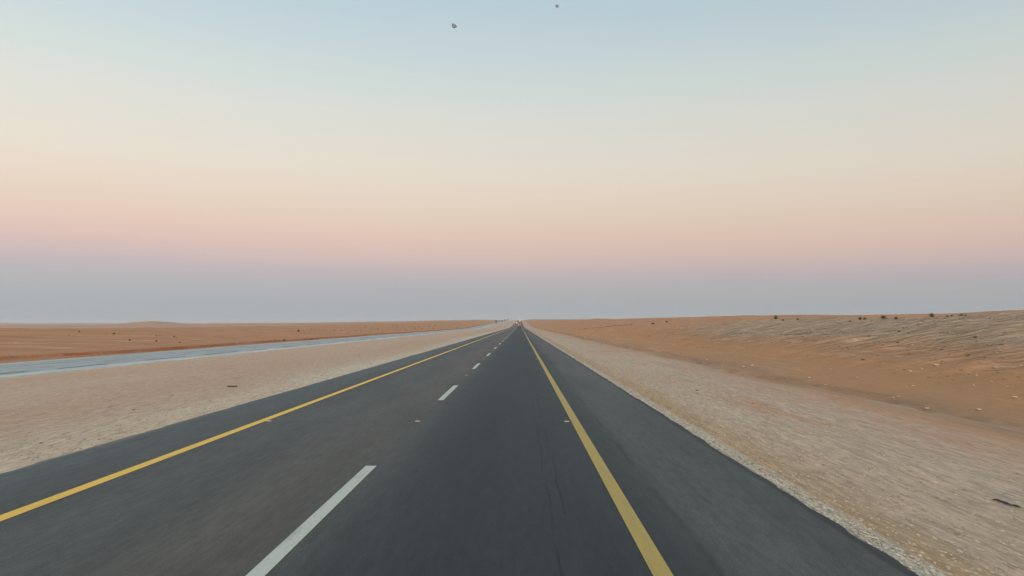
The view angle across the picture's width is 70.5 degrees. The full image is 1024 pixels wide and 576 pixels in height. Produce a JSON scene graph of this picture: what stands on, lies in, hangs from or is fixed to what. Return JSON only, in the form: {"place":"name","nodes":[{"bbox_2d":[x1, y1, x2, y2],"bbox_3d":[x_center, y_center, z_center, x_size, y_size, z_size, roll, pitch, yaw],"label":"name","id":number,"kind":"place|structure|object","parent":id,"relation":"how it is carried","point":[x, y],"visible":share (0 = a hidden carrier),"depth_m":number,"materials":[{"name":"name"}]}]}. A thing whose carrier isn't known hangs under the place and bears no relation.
{"place":"outdoors","nodes":[
{"label":"outdoors","id":0,"kind":"place"},
{"bbox_2d":[0,341,454,460],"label":"median gravel","id":1,"kind":"structure","parent":0,"point":[160,410],"depth_m":19.31,"materials":[{"name":"beige gravel"}]},
{"bbox_2d":[0,320,509,378],"bbox_3d":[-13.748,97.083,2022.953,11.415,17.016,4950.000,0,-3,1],"label":"opposite road","id":2,"kind":"structure","parent":0,"point":[48,367],"depth_m":70.73,"materials":[{"name":"grey asphalt"}]},
{"bbox_2d":[2,333,413,367],"bbox_3d":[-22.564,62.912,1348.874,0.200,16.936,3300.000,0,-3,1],"label":"tar seam","id":3,"kind":"object","parent":2,"relation":"on","point":[172,353],"visible":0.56,"depth_m":72.93,"materials":[{"name":"black asphalt"}]},
{"bbox_2d":[7,323,491,363],"bbox_3d":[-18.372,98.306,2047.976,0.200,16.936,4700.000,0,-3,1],"label":"faded edge line","id":4,"kind":"object","parent":2,"relation":"on","point":[179,350],"visible":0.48,"depth_m":80.80,"materials":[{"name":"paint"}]},
{"bbox_2d":[2,321,505,375],"bbox_3d":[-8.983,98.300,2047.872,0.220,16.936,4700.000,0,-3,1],"label":"faded edge line","id":5,"kind":"object","parent":2,"relation":"on","point":[175,358],"visible":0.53,"depth_m":61.04,"materials":[{"name":"paint"}]},
{"bbox_2d":[0,320,918,575],"bbox_3d":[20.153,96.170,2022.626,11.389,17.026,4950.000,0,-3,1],"label":"road","id":6,"kind":"structure","parent":0,"point":[486,467],"depth_m":9.51,"materials":[{"name":"grey asphalt"}]},
{"bbox_2d":[0,330,504,520],"bbox_3d":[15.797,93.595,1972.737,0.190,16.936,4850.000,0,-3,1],"label":"yellow edge line","id":7,"kind":"object","parent":6,"relation":"on","point":[18,511],"visible":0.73,"depth_m":11.65,"materials":[{"name":"paint"}]},
{"bbox_2d":[246,466,375,575],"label":"lane marking","id":8,"kind":"object","parent":6,"relation":"on","point":[271,560],"visible":1,"depth_m":7.82,"materials":[{"name":"white paint"}]},
{"bbox_2d":[438,385,457,399],"bbox_3d":[-2.058,3.399,23.707,0.170,0.001,5.150,0,-3,1],"label":"lane marking","id":9,"kind":"object","parent":6,"relation":"on","point":[448,392],"visible":1,"depth_m":23.50,"materials":[{"name":"white paint"}]},
{"bbox_2d":[521,326,673,575],"bbox_3d":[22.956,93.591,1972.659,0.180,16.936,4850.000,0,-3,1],"label":"yellow edge line","id":10,"kind":"object","parent":6,"relation":"on","point":[654,559],"visible":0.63,"depth_m":8.96,"materials":[{"name":"paint"}]},
{"bbox_2d":[0,310,1023,575],"bbox_3d":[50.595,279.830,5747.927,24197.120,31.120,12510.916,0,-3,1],"label":"ground","id":11,"kind":"structure","parent":0,"point":[856,390],"depth_m":25.80,"materials":[{"name":"beige sand"}]},
{"bbox_2d":[578,311,1023,386],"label":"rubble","id":12,"kind":"object","parent":11,"relation":"on","point":[877,338],"visible":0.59,"depth_m":41.61,"materials":[{"name":"brown stone"}]},
{"bbox_2d":[992,499,1020,507],"bbox_3d":[6.296,2.739,9.246,0.045,0.032,0.456,0,-3,-3],"label":"tyre scrap","id":13,"kind":"object","parent":11,"relation":"on","point":[1004,502],"visible":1,"depth_m":9.21,"materials":[{"name":"black rubber"}]},
{"bbox_2d":[0,0,1023,322],"label":"sky","id":14,"kind":"structure","parent":0,"point":[176,161],"materials":[{"name":"blue"}]},
{"bbox_2d":[548,342,949,575],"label":"verge gravel","id":15,"kind":"structure","parent":0,"point":[924,572],"depth_m":8.72,"materials":[{"name":"beige gravel"}]},
{"bbox_2d":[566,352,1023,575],"bbox_3d":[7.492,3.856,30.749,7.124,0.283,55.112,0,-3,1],"label":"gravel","id":16,"kind":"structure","parent":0,"point":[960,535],"depth_m":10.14,"materials":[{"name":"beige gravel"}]}
]}

